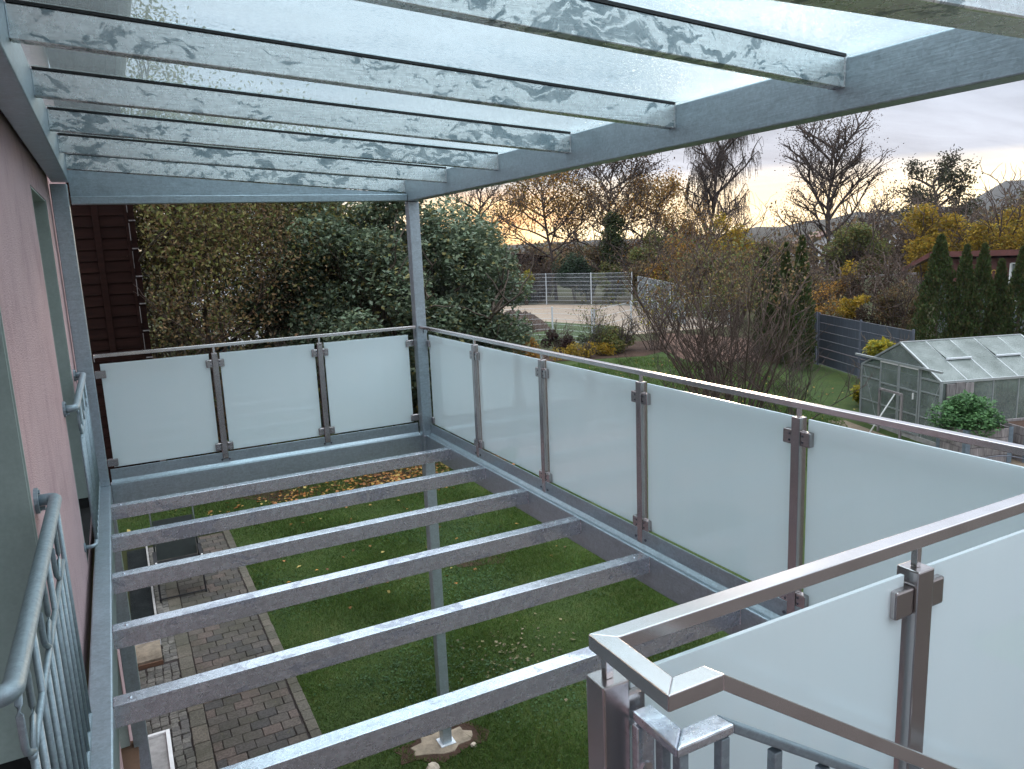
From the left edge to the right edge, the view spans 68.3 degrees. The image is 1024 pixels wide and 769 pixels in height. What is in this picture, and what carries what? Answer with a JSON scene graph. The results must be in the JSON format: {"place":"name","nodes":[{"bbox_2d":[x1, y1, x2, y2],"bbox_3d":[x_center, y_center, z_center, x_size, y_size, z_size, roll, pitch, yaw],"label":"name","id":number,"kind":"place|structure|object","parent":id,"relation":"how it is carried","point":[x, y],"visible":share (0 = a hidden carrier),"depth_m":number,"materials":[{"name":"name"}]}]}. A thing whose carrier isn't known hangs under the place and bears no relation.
{"place":"outdoors","nodes":[
{"label":"outdoors","id":0,"kind":"place"},
{"bbox_2d":[117,502,220,534],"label":"grass","id":1,"kind":"structure","parent":0,"point":[212,505],"depth_m":15.25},
{"bbox_2d":[139,530,336,768],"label":"patio","id":2,"kind":"structure","parent":0,"point":[231,726],"depth_m":8.91,"materials":[{"name":"stone"}]},
{"bbox_2d":[127,548,153,619],"bbox_3d":[-5.801,3.226,11.773,0.303,0.001,3.910,-8,12,-27],"label":"gravel strip","id":3,"kind":"object","parent":2,"relation":"on","point":[141,603],"visible":0.6,"depth_m":11.62,"materials":[{"name":"gravel"}]},
{"bbox_2d":[135,639,163,670],"bbox_3d":[-4.732,3.498,9.802,0.338,0.121,0.585,-8,12,-27],"label":"stone box","id":4,"kind":"object","parent":2,"relation":"on","point":[149,654],"visible":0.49,"depth_m":9.71,"materials":[{"name":"stone"}]},
{"bbox_2d":[148,729,174,768],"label":"light well cover","id":5,"kind":"object","parent":2,"relation":"on","point":[160,747],"visible":0.66,"depth_m":7.83,"materials":[{"name":"white paint"}]},
{"bbox_2d":[149,506,206,602],"bbox_3d":[-5.190,2.586,11.696,0.696,1.275,0.785,-8,12,-27],"label":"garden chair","id":6,"kind":"object","parent":2,"relation":"on","point":[175,548],"visible":0.59,"depth_m":11.86,"materials":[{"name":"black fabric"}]},
{"bbox_2d":[44,0,1023,244],"label":"sky","id":7,"kind":"structure","parent":0,"point":[988,122],"materials":[{"name":"white"}]},
{"bbox_2d":[528,322,610,345],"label":"grass plot","id":8,"kind":"object","parent":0,"point":[577,327],"depth_m":44.49,"materials":[{"name":"plant"}]},
{"bbox_2d":[494,310,550,333],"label":"soil heap","id":9,"kind":"object","parent":8,"relation":"on","point":[537,323],"visible":0.18,"depth_m":45.34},
{"bbox_2d":[117,352,1023,768],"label":"lawn","id":10,"kind":"structure","parent":0,"point":[833,382],"depth_m":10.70,"materials":[{"name":"plant"}]},
{"bbox_2d":[54,100,165,484],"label":"barn","id":11,"kind":"structure","parent":10,"relation":"on","point":[106,242],"depth_m":15.84,"materials":[{"name":"brown wood"}]},
{"bbox_2d":[120,0,305,355],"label":"garden tree","id":12,"kind":"object","parent":10,"relation":"on","point":[139,75],"visible":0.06,"depth_m":21.84,"materials":[{"name":"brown plant"}]},
{"bbox_2d":[121,65,427,387],"bbox_3d":[-6.559,-3.183,18.841,7.905,10.192,10.516,-8,12,-27],"label":"garden tree","id":13,"kind":"object","parent":10,"relation":"on","point":[197,206],"visible":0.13,"depth_m":16.64,"materials":[{"name":"green plant"}]},
{"bbox_2d":[133,75,455,351],"bbox_3d":[-5.999,-3.284,20.520,10.118,9.713,9.488,-8,12,-27],"label":"twiggy shrub","id":14,"kind":"object","parent":10,"relation":"on","point":[335,257],"visible":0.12,"depth_m":18.32,"materials":[{"name":"green plant"}]},
{"bbox_2d":[127,455,514,531],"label":"fallen leaves","id":15,"kind":"object","parent":10,"relation":"on","point":[379,481],"visible":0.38,"depth_m":16.86,"materials":[{"name":"orange plant"}]},
{"bbox_2d":[231,431,511,501],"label":"fallen leaves","id":16,"kind":"object","parent":10,"relation":"on","point":[292,489],"visible":0.14,"depth_m":16.80,"materials":[{"name":"plant"}]},
{"bbox_2d":[149,313,246,460],"bbox_3d":[-7.242,0.227,17.992,3.916,3.946,3.229,6,13,38],"label":"shrub","id":17,"kind":"object","parent":16,"relation":"on","point":[217,422],"visible":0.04,"depth_m":17.63,"materials":[{"name":"green plant"}]},
{"bbox_2d":[133,148,391,449],"bbox_3d":[-6.186,-2.016,18.348,8.071,8.010,9.074,-8,12,-27],"label":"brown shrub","id":18,"kind":"object","parent":16,"relation":"on","point":[167,321],"visible":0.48,"depth_m":16.55,"materials":[{"name":"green plant"}]},
{"bbox_2d":[213,308,339,445],"bbox_3d":[-5.138,0.077,18.187,3.262,3.997,3.566,1,11,19],"label":"shrub","id":19,"kind":"object","parent":16,"relation":"on","point":[276,345],"visible":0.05,"depth_m":18.06,"materials":[{"name":"green plant"}]},
{"bbox_2d":[222,160,553,434],"bbox_3d":[-3.160,-2.147,19.910,8.516,7.610,6.889,-8,12,-27],"label":"leafy bush","id":20,"kind":"object","parent":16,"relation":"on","point":[469,303],"visible":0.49,"depth_m":18.59,"materials":[{"name":"green plant"}]},
{"bbox_2d":[393,721,488,764],"bbox_3d":[-0.734,3.744,7.894,1.014,0.044,0.622,-8,12,-27],"label":"concrete footing","id":21,"kind":"object","parent":10,"relation":"on","point":[431,745],"visible":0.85,"depth_m":7.83,"materials":[{"name":"concrete"}]},
{"bbox_2d":[49,184,800,768],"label":"balcony frame","id":22,"kind":"object","parent":21,"relation":"on","point":[675,574],"visible":0.87,"depth_m":4.51,"materials":[{"name":"metal"}]},
{"bbox_2d":[93,326,418,466],"bbox_3d":[-2.078,0.094,6.572,2.662,0.996,0.132,-8,12,-27],"label":"glass railing","id":23,"kind":"object","parent":22,"relation":"attached to","point":[160,409],"visible":1,"depth_m":6.53,"materials":[{"name":"glass"}]},
{"bbox_2d":[0,0,1023,204],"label":"glass canopy","id":24,"kind":"object","parent":22,"relation":"attached to","point":[978,44],"visible":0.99,"depth_m":3.21,"materials":[{"name":"glass"}]},
{"bbox_2d":[418,325,1023,614],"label":"glass railing","id":25,"kind":"object","parent":22,"relation":"attached to","point":[720,482],"visible":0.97,"depth_m":3.75,"materials":[{"name":"glass"}]},
{"bbox_2d":[632,705,868,768],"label":"stair balustrade","id":26,"kind":"object","parent":22,"relation":"attached to","point":[651,723],"visible":1,"depth_m":1.34,"materials":[{"name":"silver metal"}]},
{"bbox_2d":[586,494,1023,768],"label":"glass railing","id":27,"kind":"object","parent":22,"relation":"attached to","point":[914,663],"visible":0.99,"depth_m":1.70,"materials":[{"name":"glass"}]},
{"bbox_2d":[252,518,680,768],"bbox_3d":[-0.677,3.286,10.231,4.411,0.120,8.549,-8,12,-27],"label":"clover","id":28,"kind":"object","parent":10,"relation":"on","point":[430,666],"visible":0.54,"depth_m":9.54,"materials":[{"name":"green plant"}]},
{"bbox_2d":[448,611,574,700],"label":"fallen leaves","id":29,"kind":"object","parent":10,"relation":"on","point":[511,669],"visible":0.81,"depth_m":9.57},
{"bbox_2d":[536,340,679,361],"bbox_3d":[4.156,-1.518,35.413,9.000,0.001,4.700,-8,12,-27],"label":"mulch bed","id":30,"kind":"object","parent":10,"relation":"on","point":[637,348],"visible":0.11,"depth_m":34.88,"materials":[{"name":"soil"}]},
{"bbox_2d":[537,320,578,353],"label":"dark bush","id":31,"kind":"object","parent":30,"relation":"on","point":[565,341],"visible":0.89,"depth_m":34.37,"materials":[{"name":"purple plant"}]},
{"bbox_2d":[549,339,616,361],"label":"hedge","id":32,"kind":"object","parent":30,"relation":"on","point":[587,349],"visible":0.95,"depth_m":33.78,"materials":[{"name":"plant"}]},
{"bbox_2d":[565,293,618,353],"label":"bare shrub","id":33,"kind":"object","parent":30,"relation":"on","point":[598,328],"visible":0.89,"depth_m":34.69,"materials":[{"name":"brown plant"}]},
{"bbox_2d":[593,314,642,352],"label":"rose bush","id":34,"kind":"object","parent":30,"relation":"on","point":[617,341],"visible":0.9,"depth_m":34.79,"materials":[{"name":"green plant"}]},
{"bbox_2d":[611,270,696,350],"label":"bare shrub","id":35,"kind":"object","parent":30,"relation":"on","point":[648,323],"visible":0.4,"depth_m":35.11,"materials":[{"name":"brown plant"}]},
{"bbox_2d":[611,316,755,401],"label":"bare shrub","id":36,"kind":"object","parent":10,"relation":"on","point":[675,372],"visible":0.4,"depth_m":21.68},
{"bbox_2d":[639,223,786,396],"bbox_3d":[6.291,-2.081,23.043,4.550,5.525,4.400,-8,12,-27],"label":"bare shrub","id":37,"kind":"object","parent":10,"relation":"on","point":[724,291],"visible":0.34,"depth_m":22.35,"materials":[{"name":"brown plant"}]},
{"bbox_2d":[609,189,841,407],"bbox_3d":[6.094,-1.848,19.408,6.593,6.413,6.656,-8,12,-27],"label":"bare shrub","id":38,"kind":"object","parent":10,"relation":"on","point":[735,332],"visible":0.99,"depth_m":19.54,"materials":[{"name":"brown plant"}]},
{"bbox_2d":[767,241,796,363],"bbox_3d":[10.736,-3.162,29.537,1.188,4.820,1.179,-8,12,-27],"label":"thuja","id":39,"kind":"object","parent":10,"relation":"on","point":[784,262],"visible":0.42,"depth_m":29.27,"materials":[{"name":"green plant"}]},
{"bbox_2d":[724,313,872,423],"bbox_3d":[7.153,-0.390,20.502,3.464,3.055,4.152,-3,10,-3],"label":"bare shrub","id":40,"kind":"object","parent":10,"relation":"on","point":[790,409],"visible":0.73,"depth_m":19.90,"materials":[{"name":"plant"}]},
{"bbox_2d":[780,234,817,369],"bbox_3d":[10.801,-3.044,28.204,1.433,5.064,1.455,-8,12,-27],"label":"thuja","id":41,"kind":"object","parent":10,"relation":"on","point":[805,297],"visible":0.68,"depth_m":28.02,"materials":[{"name":"green plant"}]},
{"bbox_2d":[844,367,885,407],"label":"yellow bush","id":42,"kind":"object","parent":10,"relation":"on","point":[856,395],"visible":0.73,"depth_m":22.05,"materials":[{"name":"green plant"}]},
{"bbox_2d":[817,312,914,388],"bbox_3d":[12.146,-1.179,26.342,0.080,2.160,6.344,-3,10,-3],"label":"privacy fence","id":43,"kind":"object","parent":10,"relation":"on","point":[860,326],"visible":0.71,"depth_m":27.02,"materials":[{"name":"metal"}]},
{"bbox_2d":[876,387,902,438],"bbox_3d":[9.466,0.713,18.906,0.064,1.145,0.914,-4,11,-8],"label":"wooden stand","id":44,"kind":"object","parent":10,"relation":"on","point":[900,410],"visible":0.93,"depth_m":18.70,"materials":[{"name":"grey wood"}]},
{"bbox_2d":[873,369,937,421],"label":"tomato plant","id":45,"kind":"object","parent":10,"relation":"on","point":[910,405],"visible":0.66,"depth_m":19.99,"materials":[{"name":"green plant"}]},
{"bbox_2d":[855,334,1023,446],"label":"greenhouse","id":46,"kind":"object","parent":10,"relation":"on","point":[956,368],"visible":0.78,"depth_m":18.79,"materials":[{"name":"metal"}]},
{"bbox_2d":[896,365,919,435],"bbox_3d":[9.759,0.368,18.597,0.046,1.670,0.736,-4,11,-8],"label":"door","id":47,"kind":"structure","parent":46,"relation":"in","point":[899,380],"depth_m":18.51,"materials":[{"name":"metal"}]},
{"bbox_2d":[978,373,1023,418],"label":"tomato plant","id":48,"kind":"object","parent":10,"relation":"on","point":[1002,403],"visible":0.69,"depth_m":18.56,"materials":[{"name":"green plant"}]},
{"bbox_2d":[121,260,1023,614],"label":"ground","id":49,"kind":"structure","parent":0,"point":[999,370],"depth_m":41.87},
{"bbox_2d":[0,0,139,768],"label":"house","id":50,"kind":"structure","parent":49,"relation":"on","point":[40,448],"depth_m":3.41,"materials":[{"name":"pink paint"}]},
{"bbox_2d":[0,488,91,768],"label":"french balcony railing","id":51,"kind":"object","parent":50,"relation":"attached to","point":[60,727],"visible":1,"depth_m":2.05,"materials":[{"name":"metal"}]},
{"bbox_2d":[62,369,99,551],"bbox_3d":[-2.835,0.432,5.011,0.083,0.902,1.570,-8,12,-27],"label":"french balcony railing","id":52,"kind":"object","parent":50,"relation":"attached to","point":[80,405],"visible":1,"depth_m":4.76,"materials":[{"name":"metal"}]},
{"bbox_2d":[145,271,241,357],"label":"bush","id":53,"kind":"object","parent":49,"relation":"on","point":[193,350],"visible":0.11,"depth_m":27.80,"materials":[{"name":"green plant"}]},
{"bbox_2d":[186,273,272,376],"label":"bush","id":54,"kind":"object","parent":49,"relation":"on","point":[254,332],"visible":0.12,"depth_m":29.65,"materials":[{"name":"green plant"}]},
{"bbox_2d":[217,440,586,578],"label":"grass","id":55,"kind":"structure","parent":49,"relation":"on","point":[442,496],"depth_m":14.59,"materials":[{"name":"plant"}]},
{"bbox_2d":[434,184,530,244],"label":"bare tree","id":56,"kind":"object","parent":49,"relation":"on","point":[480,206],"visible":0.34,"depth_m":42.95,"materials":[{"name":"brown plant"}]},
{"bbox_2d":[502,233,559,301],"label":"bush","id":57,"kind":"object","parent":49,"relation":"on","point":[536,253],"visible":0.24,"depth_m":68.92,"materials":[{"name":"brown plant"}]},
{"bbox_2d":[518,258,557,301],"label":"bush","id":58,"kind":"object","parent":49,"relation":"on","point":[543,287],"visible":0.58,"depth_m":67.50,"materials":[{"name":"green plant"}]},
{"bbox_2d":[480,169,613,299],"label":"autumn tree","id":59,"kind":"object","parent":49,"relation":"on","point":[524,205],"visible":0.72,"depth_m":68.29,"materials":[{"name":"orange plant"}]},
{"bbox_2d":[509,307,592,339],"bbox_3d":[0.103,-3.056,40.013,8.785,1.910,1.949,1,11,16],"label":"fence","id":60,"kind":"object","parent":49,"relation":"on","point":[552,318],"visible":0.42,"depth_m":39.97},
{"bbox_2d":[488,272,632,305],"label":"fence","id":61,"kind":"object","parent":49,"relation":"on","point":[576,279],"visible":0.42,"depth_m":62.97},
{"bbox_2d":[546,251,597,302],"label":"round evergreen","id":62,"kind":"object","parent":49,"relation":"on","point":[569,265],"visible":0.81,"depth_m":64.27,"materials":[{"name":"green plant"}]},
{"bbox_2d":[163,205,1018,296],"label":"wood","id":63,"kind":"object","parent":49,"relation":"on","point":[547,251],"visible":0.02,"depth_m":98.50,"materials":[{"name":"brown plant"}]},
{"bbox_2d":[548,215,634,300],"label":"bush","id":64,"kind":"object","parent":49,"relation":"on","point":[591,255],"visible":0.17,"depth_m":66.71,"materials":[{"name":"brown plant"}]},
{"bbox_2d":[527,118,684,295],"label":"autumn tree","id":65,"kind":"object","parent":49,"relation":"on","point":[617,164],"visible":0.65,"depth_m":67.10,"materials":[{"name":"brown plant"}]},
{"bbox_2d":[557,181,663,296],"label":"ivy column","id":66,"kind":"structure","parent":49,"relation":"on","point":[613,227],"depth_m":64.07,"materials":[{"name":"green plant"}]},
{"bbox_2d":[589,258,631,302],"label":"bush","id":67,"kind":"object","parent":49,"relation":"on","point":[607,269],"visible":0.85,"depth_m":63.55,"materials":[{"name":"green plant"}]},
{"bbox_2d":[602,204,682,294],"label":"bush","id":68,"kind":"object","parent":49,"relation":"on","point":[635,256],"visible":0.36,"depth_m":62.75,"materials":[{"name":"brown plant"}]},
{"bbox_2d":[624,249,673,285],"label":"bush","id":69,"kind":"object","parent":49,"relation":"on","point":[636,269],"visible":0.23,"depth_m":61.40,"materials":[{"name":"brown plant"}]},
{"bbox_2d":[587,161,719,263],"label":"autumn tree","id":70,"kind":"object","parent":49,"relation":"on","point":[665,189],"visible":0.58,"depth_m":65.77,"materials":[{"name":"orange plant"}]},
{"bbox_2d":[638,276,684,323],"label":"fence","id":71,"kind":"object","parent":49,"relation":"on","point":[643,283],"visible":0.19,"depth_m":54.06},
{"bbox_2d":[636,226,707,295],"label":"bush","id":72,"kind":"object","parent":49,"relation":"on","point":[661,262],"visible":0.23,"depth_m":57.61,"materials":[{"name":"orange plant"}]},
{"bbox_2d":[657,199,736,298],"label":"bush","id":73,"kind":"object","parent":49,"relation":"on","point":[691,231],"visible":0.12,"depth_m":62.68,"materials":[{"name":"orange plant"}]},
{"bbox_2d":[660,229,738,312],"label":"bush","id":74,"kind":"object","parent":49,"relation":"on","point":[697,268],"visible":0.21,"depth_m":50.44,"materials":[{"name":"brown plant"}]},
{"bbox_2d":[661,134,767,244],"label":"birch tree","id":75,"kind":"object","parent":49,"relation":"on","point":[716,168],"visible":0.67,"depth_m":68.84,"materials":[{"name":"brown plant"}]},
{"bbox_2d":[679,193,793,294],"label":"bush","id":76,"kind":"object","parent":49,"relation":"on","point":[740,237],"visible":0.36,"depth_m":57.56,"materials":[{"name":"brown plant"}]},
{"bbox_2d":[685,244,792,323],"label":"bush","id":77,"kind":"object","parent":49,"relation":"on","point":[754,290],"visible":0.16,"depth_m":44.46,"materials":[{"name":"brown plant"}]},
{"bbox_2d":[739,226,797,283],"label":"bush","id":78,"kind":"object","parent":49,"relation":"on","point":[770,247],"visible":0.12,"depth_m":63.48,"materials":[{"name":"brown plant"}]},
{"bbox_2d":[778,257,864,341],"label":"bush","id":79,"kind":"object","parent":49,"relation":"on","point":[828,292],"visible":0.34,"depth_m":33.66,"materials":[{"name":"orange plant"}]},
{"bbox_2d":[790,253,852,314],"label":"bush","id":80,"kind":"object","parent":49,"relation":"on","point":[814,281],"visible":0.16,"depth_m":37.01,"materials":[{"name":"brown plant"}]},
{"bbox_2d":[766,109,911,288],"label":"tall tree","id":81,"kind":"object","parent":49,"relation":"on","point":[830,178],"visible":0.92,"depth_m":64.42,"materials":[{"name":"brown plant"}]},
{"bbox_2d":[790,195,909,296],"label":"bush","id":82,"kind":"object","parent":49,"relation":"on","point":[858,234],"visible":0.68,"depth_m":58.79,"materials":[{"name":"green plant"}]},
{"bbox_2d":[815,239,923,341],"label":"bush","id":83,"kind":"object","parent":49,"relation":"on","point":[862,314],"visible":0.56,"depth_m":33.62,"materials":[{"name":"brown plant"}]},
{"bbox_2d":[849,329,927,399],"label":"bush","id":84,"kind":"object","parent":49,"relation":"on","point":[879,346],"visible":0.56,"depth_m":22.61,"materials":[{"name":"yellow plant"}]},
{"bbox_2d":[864,268,931,339],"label":"bush","id":85,"kind":"object","parent":49,"relation":"on","point":[888,304],"visible":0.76,"depth_m":31.37,"materials":[{"name":"brown plant"}]},
{"bbox_2d":[870,193,983,269],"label":"bush","id":86,"kind":"object","parent":49,"relation":"on","point":[900,254],"visible":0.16,"depth_m":71.19,"materials":[{"name":"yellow plant"}]},
{"bbox_2d":[872,144,985,222],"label":"pine tree","id":87,"kind":"object","parent":49,"relation":"on","point":[946,175],"visible":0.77,"depth_m":80.86,"materials":[{"name":"green plant"}]},
{"bbox_2d":[906,233,964,363],"bbox_3d":[16.261,-3.269,28.645,2.164,4.897,2.286,-8,12,-27],"label":"thuja","id":88,"kind":"object","parent":49,"relation":"on","point":[940,270],"visible":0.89,"depth_m":28.35,"materials":[{"name":"green plant"}]},
{"bbox_2d":[877,181,1000,288],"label":"bush","id":89,"kind":"object","parent":49,"relation":"on","point":[926,227],"visible":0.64,"depth_m":56.73,"materials":[{"name":"plant"}]},
{"bbox_2d":[938,244,980,362],"bbox_3d":[16.928,-3.030,28.297,1.411,4.497,1.362,-8,12,-27],"label":"thuja","id":90,"kind":"object","parent":49,"relation":"on","point":[965,273],"visible":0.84,"depth_m":27.99,"materials":[{"name":"green plant"}]},
{"bbox_2d":[921,161,1023,250],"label":"bush","id":91,"kind":"object","parent":49,"relation":"on","point":[996,240],"visible":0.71,"depth_m":54.11,"materials":[{"name":"plant"}]},
{"bbox_2d":[956,243,998,363],"bbox_3d":[17.402,-2.994,27.939,1.469,4.517,1.437,-2,10,3],"label":"thuja","id":92,"kind":"object","parent":49,"relation":"on","point":[982,283],"visible":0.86,"depth_m":27.64,"materials":[{"name":"green plant"}]},
{"bbox_2d":[967,158,1023,244],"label":"bush","id":93,"kind":"object","parent":49,"relation":"on","point":[1013,200],"visible":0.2,"depth_m":66.48,"materials":[{"name":"brown plant"}]},
{"bbox_2d":[980,258,1014,364],"bbox_3d":[17.872,-2.679,27.718,1.243,3.937,1.319,-8,12,-27],"label":"thuja","id":94,"kind":"object","parent":49,"relation":"on","point":[1000,279],"visible":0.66,"depth_m":27.49,"materials":[{"name":"green plant"}]},
{"bbox_2d":[993,245,1023,366],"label":"thuja","id":95,"kind":"object","parent":49,"relation":"on","point":[1015,288],"visible":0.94,"depth_m":26.97,"materials":[{"name":"green plant"}]},
{"bbox_2d":[141,180,1023,278],"bbox_3d":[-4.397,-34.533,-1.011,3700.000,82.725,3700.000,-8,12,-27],"label":"hills","id":96,"kind":"structure","parent":0,"point":[995,192],"depth_m":704.80,"materials":[{"name":"grey"}]},
{"bbox_2d":[500,304,726,333],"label":"sand yard","id":97,"kind":"structure","parent":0,"point":[547,309],"depth_m":55.16,"materials":[{"name":"sand"}]},
{"bbox_2d":[569,356,847,469],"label":"grass","id":98,"kind":"structure","parent":0,"point":[658,380],"depth_m":27.75,"materials":[{"name":"plant"}]},
{"bbox_2d":[659,332,853,361],"bbox_3d":[11.216,-1.932,36.064,8.196,0.001,12.703,-3,10,-3],"label":"bark bed","id":99,"kind":"object","parent":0,"point":[681,355],"depth_m":35.88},
{"bbox_2d":[750,244,770,355],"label":"thuja","id":100,"kind":"object","parent":99,"relation":"on","point":[763,258],"visible":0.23,"depth_m":31.37,"materials":[{"name":"green plant"}]},
{"bbox_2d":[757,259,785,358],"bbox_3d":[10.549,-2.987,30.534,1.216,4.132,1.279,-8,12,-27],"label":"thuja","id":101,"kind":"object","parent":99,"relation":"on","point":[769,311],"visible":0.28,"depth_m":30.28,"materials":[{"name":"green plant"}]},
{"bbox_2d":[835,293,870,348],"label":"yellow bush","id":102,"kind":"object","parent":99,"relation":"on","point":[846,310],"visible":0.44,"depth_m":31.68,"materials":[{"name":"plant"}]},
{"bbox_2d":[903,249,1023,334],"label":"garden shed","id":103,"kind":"structure","parent":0,"point":[1009,257],"depth_m":35.11,"materials":[{"name":"red paint"}]},
{"bbox_2d":[1009,459,1023,466],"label":"gravel area","id":104,"kind":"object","parent":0,"point":[1016,462],"depth_m":16.32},
{"bbox_2d":[936,420,1013,462],"bbox_3d":[10.213,1.264,16.688,1.112,0.800,0.912,-4,10,-7],"label":"raised bed","id":105,"kind":"object","parent":104,"relation":"on","point":[1005,434],"visible":0.47,"depth_m":16.28,"materials":[{"name":"brown wood"}]},
{"bbox_2d":[924,389,1007,437],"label":"leafy shrub","id":106,"kind":"object","parent":105,"relation":"in","point":[967,409],"visible":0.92,"depth_m":16.50,"materials":[{"name":"green plant"}]},
{"bbox_2d":[996,418,1023,462],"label":"raised bed","id":107,"kind":"object","parent":104,"relation":"on","point":[1017,424],"visible":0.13,"depth_m":16.52,"materials":[{"name":"brown wood"}]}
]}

